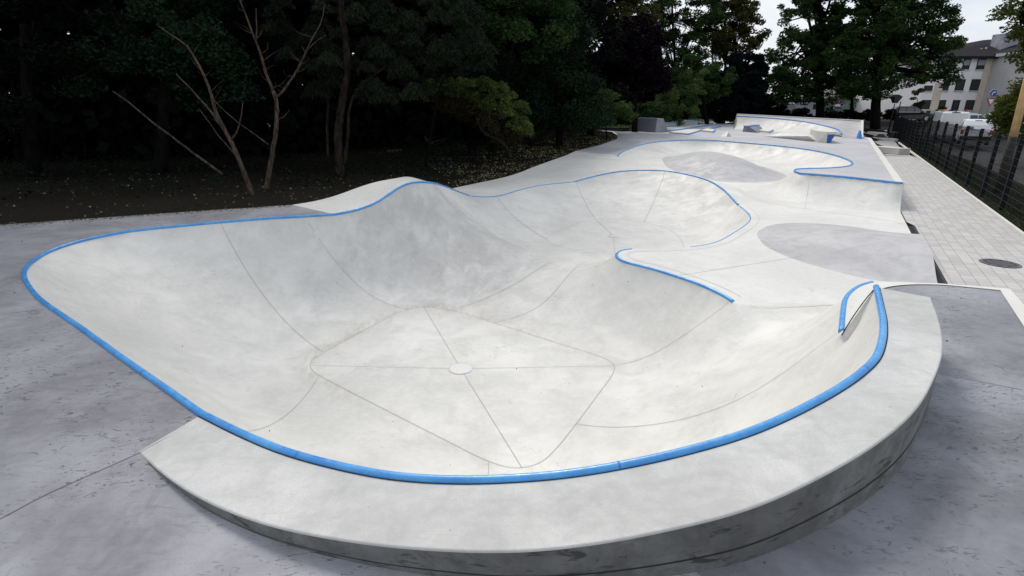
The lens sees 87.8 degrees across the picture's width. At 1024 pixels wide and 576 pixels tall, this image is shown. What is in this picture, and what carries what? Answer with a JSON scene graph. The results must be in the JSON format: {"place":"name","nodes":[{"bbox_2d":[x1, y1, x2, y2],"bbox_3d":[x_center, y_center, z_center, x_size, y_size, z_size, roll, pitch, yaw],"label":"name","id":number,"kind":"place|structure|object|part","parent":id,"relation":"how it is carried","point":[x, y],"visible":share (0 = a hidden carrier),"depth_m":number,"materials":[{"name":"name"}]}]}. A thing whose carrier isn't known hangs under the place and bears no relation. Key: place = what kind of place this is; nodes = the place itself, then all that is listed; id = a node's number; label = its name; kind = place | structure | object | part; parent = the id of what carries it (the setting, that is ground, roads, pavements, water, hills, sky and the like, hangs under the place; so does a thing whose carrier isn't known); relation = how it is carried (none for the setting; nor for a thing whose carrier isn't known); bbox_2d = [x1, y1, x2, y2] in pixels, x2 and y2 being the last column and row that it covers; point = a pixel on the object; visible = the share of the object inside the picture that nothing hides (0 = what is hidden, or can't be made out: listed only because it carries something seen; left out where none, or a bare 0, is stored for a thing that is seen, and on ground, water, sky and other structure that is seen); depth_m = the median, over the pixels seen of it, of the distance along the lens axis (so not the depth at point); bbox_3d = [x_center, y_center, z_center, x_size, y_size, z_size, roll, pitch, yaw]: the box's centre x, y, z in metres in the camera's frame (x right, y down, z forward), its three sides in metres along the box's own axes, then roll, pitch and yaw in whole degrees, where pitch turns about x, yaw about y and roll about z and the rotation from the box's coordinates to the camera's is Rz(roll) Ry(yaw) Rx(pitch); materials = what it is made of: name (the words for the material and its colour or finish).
{"place":"outdoors","nodes":[
{"label":"outdoors","id":0,"kind":"place"},
{"bbox_2d":[0,0,1022,154],"label":"sky","id":1,"kind":"structure","parent":0,"point":[975,27],"materials":[{"name":"white"}]},
{"bbox_2d":[0,205,1023,575],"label":"deck","id":2,"kind":"structure","parent":0,"point":[80,405],"depth_m":3.55,"materials":[{"name":"concrete"}]},
{"bbox_2d":[294,177,423,212],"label":"wave ramp","id":3,"kind":"structure","parent":2,"relation":"on","point":[362,196],"depth_m":13.01,"materials":[{"name":"concrete"}]},
{"bbox_2d":[22,170,886,483],"bbox_3d":[2.170,-1.348,12.845,11.862,2.353,19.927,14,24,35],"label":"skate bowl","id":4,"kind":"object","parent":2,"relation":"in","point":[402,332],"visible":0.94,"depth_m":9.03,"materials":[{"name":"concrete"}]},
{"bbox_2d":[0,204,947,562],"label":"fallen leaves","id":5,"kind":"object","parent":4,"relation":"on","point":[170,214],"visible":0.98,"depth_m":11.41,"materials":[{"name":"brown plant"}]},
{"bbox_2d":[0,310,1021,518],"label":"deck joint","id":6,"kind":"object","parent":2,"relation":"on","point":[166,437],"visible":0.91,"depth_m":3.59,"materials":[{"name":"grey concrete"}]},
{"bbox_2d":[139,288,942,575],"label":"raised rim","id":7,"kind":"object","parent":2,"relation":"on","point":[817,467],"visible":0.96,"depth_m":3.03,"materials":[{"name":"concrete"}]},
{"bbox_2d":[842,282,1023,332],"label":"curb band","id":8,"kind":"object","parent":2,"relation":"on","point":[857,297],"visible":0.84,"depth_m":6.76,"materials":[{"name":"concrete"}]},
{"bbox_2d":[0,116,1023,281],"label":"ground","id":9,"kind":"structure","parent":0,"point":[51,204],"depth_m":18.46,"materials":[{"name":"soil"}]},
{"bbox_2d":[0,0,127,176],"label":"tree","id":10,"kind":"object","parent":9,"relation":"on","point":[60,60],"visible":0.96,"depth_m":17.83,"materials":[{"name":"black plant"}]},
{"bbox_2d":[52,0,265,173],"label":"tree","id":11,"kind":"object","parent":9,"relation":"on","point":[134,51],"visible":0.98,"depth_m":18.80,"materials":[{"name":"green plant"}]},
{"bbox_2d":[112,91,222,174],"bbox_3d":[-10.227,-4.593,15.877,2.794,2.431,0.090,0,19,0],"label":"fallen pole","id":12,"kind":"object","parent":9,"relation":"on","point":[196,155],"visible":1,"depth_m":15.93,"materials":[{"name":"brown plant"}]},
{"bbox_2d":[158,26,254,194],"bbox_3d":[-7.806,-4.351,13.888,1.727,4.488,0.607,5,20,15],"label":"bare tree","id":13,"kind":"object","parent":9,"relation":"on","point":[217,118],"visible":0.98,"depth_m":13.83,"materials":[{"name":"brown plant"}]},
{"bbox_2d":[214,100,268,144],"bbox_3d":[-8.517,-5.217,16.711,1.568,1.428,0.053,0,19,0],"label":"dead sapling","id":14,"kind":"object","parent":9,"relation":"on","point":[243,126],"visible":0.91,"depth_m":16.77,"materials":[{"name":"brown wood"}]},
{"bbox_2d":[183,0,323,165],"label":"tree","id":15,"kind":"object","parent":9,"relation":"on","point":[248,113],"visible":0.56,"depth_m":22.30,"materials":[{"name":"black plant"}]},
{"bbox_2d":[235,0,325,188],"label":"bare tree","id":16,"kind":"object","parent":9,"relation":"on","point":[272,153],"visible":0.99,"depth_m":14.62,"materials":[{"name":"brown plant"}]},
{"bbox_2d":[0,132,584,200],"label":"undergrowth","id":17,"kind":"object","parent":9,"relation":"on","point":[209,177],"visible":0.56,"depth_m":22.96,"materials":[{"name":"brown plant"}]},
{"bbox_2d":[1,133,616,223],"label":"leaf litter","id":18,"kind":"object","parent":9,"relation":"on","point":[551,146],"visible":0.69,"depth_m":25.25,"materials":[{"name":"brown plant"}]},
{"bbox_2d":[0,0,705,163],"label":"woodland","id":19,"kind":"object","parent":9,"relation":"on","point":[108,125],"visible":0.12,"depth_m":27.09,"materials":[{"name":"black plant"}]},
{"bbox_2d":[257,0,489,174],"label":"tree","id":20,"kind":"object","parent":9,"relation":"on","point":[328,61],"visible":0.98,"depth_m":20.17,"materials":[{"name":"green plant"}]},
{"bbox_2d":[386,149,401,152],"bbox_3d":[-6.779,-7.890,30.637,0.180,0.180,1.008,15,25,37],"label":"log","id":21,"kind":"object","parent":9,"relation":"on","point":[390,151],"visible":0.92,"depth_m":30.58,"materials":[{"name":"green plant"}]},
{"bbox_2d":[399,33,499,169],"bbox_3d":[-2.741,-8.161,23.683,4.462,5.851,1.501,0,19,0],"label":"tree","id":22,"kind":"object","parent":9,"relation":"on","point":[462,66],"visible":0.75,"depth_m":22.96,"materials":[{"name":"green plant"}]},
{"bbox_2d":[401,0,528,155],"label":"tree","id":23,"kind":"object","parent":9,"relation":"on","point":[474,136],"visible":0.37,"depth_m":28.37,"materials":[{"name":"green plant"}]},
{"bbox_2d":[422,75,534,159],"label":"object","id":24,"kind":"object","parent":9,"relation":"on","point":[457,97],"visible":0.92,"depth_m":25.47,"materials":[{"name":"green plant"}]},
{"bbox_2d":[442,0,579,152],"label":"tree","id":25,"kind":"object","parent":9,"relation":"on","point":[514,27],"visible":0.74,"depth_m":27.79,"materials":[{"name":"green plant"}]},
{"bbox_2d":[499,0,617,146],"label":"tree","id":26,"kind":"object","parent":9,"relation":"on","point":[538,89],"visible":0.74,"depth_m":30.84,"materials":[{"name":"green plant"}]},
{"bbox_2d":[520,0,636,135],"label":"tree","id":27,"kind":"object","parent":9,"relation":"on","point":[595,8],"visible":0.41,"depth_m":35.22,"materials":[{"name":"green plant"}]},
{"bbox_2d":[578,88,638,140],"bbox_3d":[6.186,-11.425,35.169,4.459,3.422,2.659,0,19,0],"label":"shrub","id":28,"kind":"object","parent":9,"relation":"on","point":[626,112],"visible":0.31,"depth_m":34.78,"materials":[{"name":"green plant"}]},
{"bbox_2d":[600,0,661,97],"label":"tree","id":29,"kind":"object","parent":9,"relation":"on","point":[630,8],"visible":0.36,"depth_m":54.51,"materials":[{"name":"green plant"}]},
{"bbox_2d":[597,12,674,131],"bbox_3d":[9.493,-16.386,40.789,6.074,8.763,4.972,0,19,0],"label":"tree","id":30,"kind":"object","parent":9,"relation":"on","point":[640,65],"visible":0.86,"depth_m":39.42,"materials":[{"name":"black plant"}]},
{"bbox_2d":[617,101,673,125],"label":"shrub","id":31,"kind":"object","parent":9,"relation":"on","point":[662,111],"visible":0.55,"depth_m":44.20,"materials":[{"name":"green plant"}]},
{"bbox_2d":[606,119,712,127],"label":"grass","id":32,"kind":"structure","parent":9,"relation":"on","point":[612,125],"depth_m":52.52,"materials":[{"name":"green plant"}]},
{"bbox_2d":[617,0,733,118],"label":"tree","id":33,"kind":"object","parent":9,"relation":"on","point":[671,35],"visible":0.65,"depth_m":62.74,"materials":[{"name":"green plant"}]},
{"bbox_2d":[645,67,709,125],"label":"shrub","id":34,"kind":"object","parent":9,"relation":"on","point":[670,97],"visible":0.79,"depth_m":48.69,"materials":[{"name":"green plant"}]},
{"bbox_2d":[665,120,697,126],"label":"long ledge","id":35,"kind":"object","parent":9,"relation":"on","point":[687,122],"visible":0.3,"depth_m":51.09,"materials":[{"name":"concrete"}]},
{"bbox_2d":[669,53,738,123],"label":"tree","id":36,"kind":"object","parent":9,"relation":"on","point":[711,78],"visible":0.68,"depth_m":53.53,"materials":[{"name":"green plant"}]},
{"bbox_2d":[693,0,772,107],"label":"tree","id":37,"kind":"object","parent":9,"relation":"on","point":[742,12],"visible":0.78,"depth_m":64.64,"materials":[{"name":"green plant"}]},
{"bbox_2d":[701,49,776,123],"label":"tree","id":38,"kind":"object","parent":9,"relation":"on","point":[748,89],"visible":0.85,"depth_m":55.16,"materials":[{"name":"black plant"}]},
{"bbox_2d":[682,99,855,118],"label":"undergrowth","id":39,"kind":"object","parent":9,"relation":"on","point":[828,109],"visible":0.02,"depth_m":85.06,"materials":[{"name":"green plant"}]},
{"bbox_2d":[786,103,815,115],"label":"grey van","id":40,"kind":"object","parent":9,"relation":"on","point":[810,106],"visible":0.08,"depth_m":76.76,"materials":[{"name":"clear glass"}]},
{"bbox_2d":[761,0,866,117],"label":"tree","id":41,"kind":"object","parent":9,"relation":"on","point":[785,81],"visible":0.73,"depth_m":54.60,"materials":[{"name":"green plant"}]},
{"bbox_2d":[761,103,899,120],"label":"hedge","id":42,"kind":"object","parent":9,"relation":"on","point":[778,110],"visible":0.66,"depth_m":60.39,"materials":[{"name":"green plant"}]},
{"bbox_2d":[824,83,856,97],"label":"cream house","id":43,"kind":"structure","parent":9,"relation":"on","point":[831,93],"depth_m":112.71,"materials":[{"name":"beige stone"}]},
{"bbox_2d":[834,83,870,109],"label":"tree","id":44,"kind":"object","parent":9,"relation":"on","point":[850,98],"visible":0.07,"depth_m":62.18,"materials":[{"name":"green plant"}]},
{"bbox_2d":[863,121,892,125],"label":"boundary wall","id":45,"kind":"structure","parent":9,"relation":"on","point":[885,123],"depth_m":57.37,"materials":[{"name":"concrete"}]},
{"bbox_2d":[821,0,968,129],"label":"tree","id":46,"kind":"object","parent":9,"relation":"on","point":[885,42],"visible":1,"depth_m":50.60,"materials":[{"name":"green plant"}]},
{"bbox_2d":[891,106,932,121],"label":"parked suv","id":47,"kind":"object","parent":9,"relation":"on","point":[913,112],"visible":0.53,"depth_m":62.01,"materials":[{"name":"black paint"}]},
{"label":"side window","id":48,"kind":"part","parent":47,"relation":"part of","materials":[{"name":"black glass"}]},
{"bbox_2d":[909,88,925,119],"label":"shrub","id":49,"kind":"object","parent":9,"relation":"on","point":[919,104],"visible":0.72,"depth_m":67.52,"materials":[{"name":"green plant"}]},
{"bbox_2d":[908,226,947,283],"bbox_3d":[8.653,-0.674,11.080,0.153,0.003,6.529,11,22,29],"label":"drain channel","id":50,"kind":"object","parent":9,"relation":"in","point":[939,275],"visible":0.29,"depth_m":10.05,"materials":[{"name":"black metal"}]},
{"bbox_2d":[855,33,1023,119],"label":"office building","id":51,"kind":"structure","parent":9,"relation":"on","point":[986,71],"depth_m":72.92,"materials":[{"name":"paint"}]},
{"bbox_2d":[922,100,931,108],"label":"window","id":52,"kind":"structure","parent":51,"relation":"in","point":[927,102],"depth_m":73.72,"materials":[{"name":"black glass"}]},
{"bbox_2d":[924,86,932,90],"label":"window","id":53,"kind":"structure","parent":51,"relation":"in","point":[928,88],"depth_m":73.00,"materials":[{"name":"black glass"}]},
{"bbox_2d":[938,100,946,109],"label":"window","id":54,"kind":"structure","parent":51,"relation":"in","point":[942,102],"depth_m":73.66,"materials":[{"name":"black glass"}]},
{"bbox_2d":[951,100,960,109],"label":"window","id":55,"kind":"structure","parent":51,"relation":"in","point":[955,105],"depth_m":73.72,"materials":[{"name":"black glass"}]},
{"bbox_2d":[954,79,965,89],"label":"window","id":56,"kind":"structure","parent":51,"relation":"in","point":[959,86],"depth_m":72.90,"materials":[{"name":"black glass"}]},
{"bbox_2d":[962,59,970,68],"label":"window","id":57,"kind":"structure","parent":51,"relation":"in","point":[966,65],"depth_m":72.01,"materials":[{"name":"grey glass"}]},
{"bbox_2d":[964,100,974,109],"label":"window","id":58,"kind":"structure","parent":51,"relation":"in","point":[969,105],"depth_m":73.74,"materials":[{"name":"black glass"}]},
{"bbox_2d":[969,79,980,89],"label":"window","id":59,"kind":"structure","parent":51,"relation":"in","point":[975,83],"depth_m":72.86,"materials":[{"name":"black glass"}]},
{"bbox_2d":[976,59,986,68],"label":"window","id":60,"kind":"structure","parent":51,"relation":"in","point":[981,63],"depth_m":71.96,"materials":[{"name":"grey glass"}]},
{"bbox_2d":[926,105,954,112],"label":"shrub","id":61,"kind":"object","parent":9,"relation":"on","point":[942,107],"visible":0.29,"depth_m":70.05,"materials":[{"name":"green plant"}]},
{"bbox_2d":[892,115,1023,222],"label":"fence","id":62,"kind":"object","parent":9,"relation":"on","point":[908,133],"visible":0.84,"depth_m":20.53,"materials":[{"name":"black metal"}]},
{"bbox_2d":[896,138,1023,228],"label":"verge","id":63,"kind":"structure","parent":9,"relation":"on","point":[975,180],"depth_m":20.92,"materials":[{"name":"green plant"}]},
{"bbox_2d":[898,142,1023,235],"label":"path edging","id":64,"kind":"object","parent":9,"relation":"on","point":[1017,229],"visible":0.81,"depth_m":17.39,"materials":[{"name":"concrete"}]},
{"bbox_2d":[985,0,1023,145],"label":"tree","id":65,"kind":"object","parent":9,"relation":"on","point":[1004,113],"visible":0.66,"depth_m":25.68,"materials":[{"name":"green plant"}]},
{"bbox_2d":[985,0,1023,42],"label":"tree","id":66,"kind":"object","parent":9,"relation":"on","point":[1010,11],"visible":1,"depth_m":19.73,"materials":[{"name":"green plant"}]},
{"bbox_2d":[987,92,1023,132],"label":"shrub","id":67,"kind":"object","parent":9,"relation":"on","point":[1003,125],"visible":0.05,"depth_m":43.87,"materials":[{"name":"green plant"}]},
{"bbox_2d":[993,79,1023,192],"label":"wooden pole","id":68,"kind":"object","parent":9,"relation":"on","point":[1016,122],"visible":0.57,"depth_m":17.94,"materials":[{"name":"brown wood"}]},
{"bbox_2d":[629,118,667,131],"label":"slanted block","id":69,"kind":"structure","parent":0,"point":[651,124],"depth_m":41.88,"materials":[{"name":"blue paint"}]},
{"bbox_2d":[452,151,910,304],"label":"skatepark floor","id":70,"kind":"structure","parent":0,"point":[785,280],"depth_m":11.64,"materials":[{"name":"concrete"}]},
{"bbox_2d":[661,151,785,181],"bbox_3d":[9.683,-5.893,24.809,5.232,0.742,8.233,0,19,0],"label":"pump hump","id":71,"kind":"object","parent":70,"relation":"on","point":[717,166],"visible":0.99,"depth_m":22.95,"materials":[{"name":"concrete"}]},
{"bbox_2d":[628,181,861,306],"bbox_3d":[6.782,-1.656,13.105,4.789,0.513,11.777,13,23,32],"label":"floor joint","id":72,"kind":"object","parent":70,"relation":"on","point":[748,264],"visible":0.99,"depth_m":10.75,"materials":[{"name":"grey concrete"}]},
{"bbox_2d":[588,139,902,212],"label":"curved bank","id":73,"kind":"structure","parent":70,"relation":"on","point":[856,193],"depth_m":18.89,"materials":[{"name":"concrete"}]},
{"bbox_2d":[757,223,936,282],"bbox_3d":[7.128,-1.070,11.773,3.250,0.300,5.050,11,22,29],"label":"pump hump","id":74,"kind":"object","parent":70,"relation":"on","point":[877,255],"visible":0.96,"depth_m":10.89,"materials":[{"name":"concrete"}]},
{"bbox_2d":[577,121,893,180],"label":"platform","id":75,"kind":"structure","parent":0,"point":[862,156],"depth_m":31.40,"materials":[{"name":"concrete"}]},
{"bbox_2d":[668,129,702,134],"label":"manual pad","id":76,"kind":"object","parent":75,"relation":"on","point":[688,131],"visible":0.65,"depth_m":40.98,"materials":[{"name":"concrete"}]},
{"bbox_2d":[667,124,708,131],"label":"ledge","id":77,"kind":"object","parent":75,"relation":"on","point":[675,128],"visible":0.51,"depth_m":46.47,"materials":[{"name":"concrete"}]},
{"bbox_2d":[701,128,715,132],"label":"manual pad","id":78,"kind":"object","parent":75,"relation":"on","point":[709,130],"visible":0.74,"depth_m":42.05,"materials":[{"name":"concrete"}]},
{"bbox_2d":[721,131,730,136],"bbox_3d":[15.012,-10.831,37.362,0.614,0.272,2.334,6,20,17],"label":"wedge","id":79,"kind":"object","parent":75,"relation":"on","point":[726,134],"visible":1,"depth_m":36.78,"materials":[{"name":"concrete"}]},
{"bbox_2d":[742,124,761,132],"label":"kicker block","id":80,"kind":"structure","parent":75,"relation":"on","point":[753,128],"depth_m":42.03,"materials":[{"name":"blue paint"}]},
{"bbox_2d":[759,129,773,132],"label":"slab","id":81,"kind":"structure","parent":75,"relation":"on","point":[766,130],"depth_m":41.40,"materials":[{"name":"concrete"}]},
{"bbox_2d":[733,114,863,137],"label":"curved quarter pipe","id":82,"kind":"object","parent":75,"relation":"on","point":[840,127],"visible":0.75,"depth_m":41.66,"materials":[{"name":"concrete"}]},
{"bbox_2d":[764,131,834,141],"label":"bank ramp","id":83,"kind":"structure","parent":75,"relation":"on","point":[804,135],"depth_m":34.17,"materials":[{"name":"concrete"}]},
{"bbox_2d":[698,123,932,254],"bbox_3d":[18.334,-8.760,33.427,15.874,1.029,55.552,2,20,7],"label":"edge band","id":84,"kind":"object","parent":75,"relation":"on","point":[899,218],"visible":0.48,"depth_m":16.83,"materials":[{"name":"concrete"}]},
{"bbox_2d":[810,129,836,142],"bbox_3d":[18.850,-9.204,32.215,0.961,0.620,3.274,7,20,18],"label":"jump box","id":85,"kind":"object","parent":75,"relation":"on","point":[823,136],"visible":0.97,"depth_m":31.23,"materials":[{"name":"concrete"}]},
{"bbox_2d":[856,130,861,138],"bbox_3d":[22.580,-9.962,34.550,0.225,0.500,0.457,3,20,10],"label":"blue wedge","id":86,"kind":"object","parent":75,"relation":"on","point":[859,135],"visible":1,"depth_m":34.43,"materials":[{"name":"paint"}]},
{"bbox_2d":[801,98,858,111],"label":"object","id":87,"kind":"structure","parent":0,"point":[846,103],"depth_m":87.03,"materials":[{"name":"glass"}]},
{"bbox_2d":[863,130,1023,303],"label":"path","id":88,"kind":"structure","parent":0,"point":[961,231],"depth_m":13.36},
{"bbox_2d":[867,132,887,137],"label":"seat block","id":89,"kind":"structure","parent":88,"relation":"on","point":[875,133],"depth_m":47.86,"materials":[{"name":"concrete"}]},
{"bbox_2d":[875,134,886,137],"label":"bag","id":90,"kind":"object","parent":88,"relation":"on","point":[880,136],"visible":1,"depth_m":44.88,"materials":[{"name":"black fabric"}]},
{"bbox_2d":[888,132,897,138],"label":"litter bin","id":91,"kind":"object","parent":88,"relation":"on","point":[892,134],"visible":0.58,"depth_m":44.94,"materials":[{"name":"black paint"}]},
{"bbox_2d":[877,146,910,154],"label":"seat block","id":92,"kind":"structure","parent":88,"relation":"on","point":[893,150],"depth_m":32.92,"materials":[{"name":"concrete"}]},
{"bbox_2d":[887,95,902,135],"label":"street lamp","id":93,"kind":"object","parent":88,"relation":"on","point":[895,98],"visible":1,"depth_m":44.26,"materials":[{"name":"grey metal"}]},
{"bbox_2d":[979,258,1021,267],"bbox_3d":[9.689,-0.482,10.563,0.650,0.035,0.650,0,19,0],"label":"manhole cover","id":94,"kind":"object","parent":88,"relation":"in","point":[1000,263],"visible":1,"depth_m":10.53,"materials":[{"name":"metal"}]},
{"bbox_2d":[916,129,1023,184],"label":"road","id":95,"kind":"structure","parent":0,"point":[982,152],"depth_m":35.02,"materials":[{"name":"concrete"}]},
{"bbox_2d":[925,110,969,138],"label":"white van","id":96,"kind":"object","parent":95,"relation":"on","point":[954,117],"visible":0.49,"depth_m":41.18,"materials":[{"name":"paint"}]},
{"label":"rear door","id":97,"kind":"part","parent":96,"relation":"part of","materials":[{"name":"white metal"}]},
{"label":"rear door","id":98,"kind":"part","parent":96,"relation":"part of","materials":[{"name":"white metal"}]},
{"bbox_2d":[955,119,993,144],"bbox_3d":[33.357,-11.332,38.488,1.844,1.720,4.180,13,23,32],"label":"white hatchback","id":99,"kind":"object","parent":95,"relation":"on","point":[978,124],"visible":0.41,"depth_m":36.99,"materials":[{"name":"paint"}]},
{"bbox_2d":[970,113,997,130],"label":"parked car","id":100,"kind":"object","parent":95,"relation":"on","point":[975,116],"visible":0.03,"depth_m":50.78,"materials":[{"name":"white paint"}]},
{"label":"side window","id":101,"kind":"part","parent":100,"relation":"part of","materials":[{"name":"black glass"}]},
{"bbox_2d":[985,89,996,117],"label":"road sign","id":102,"kind":"object","parent":95,"relation":"on","point":[993,92],"visible":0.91,"depth_m":47.07,"materials":[{"name":"blue"}]}
]}

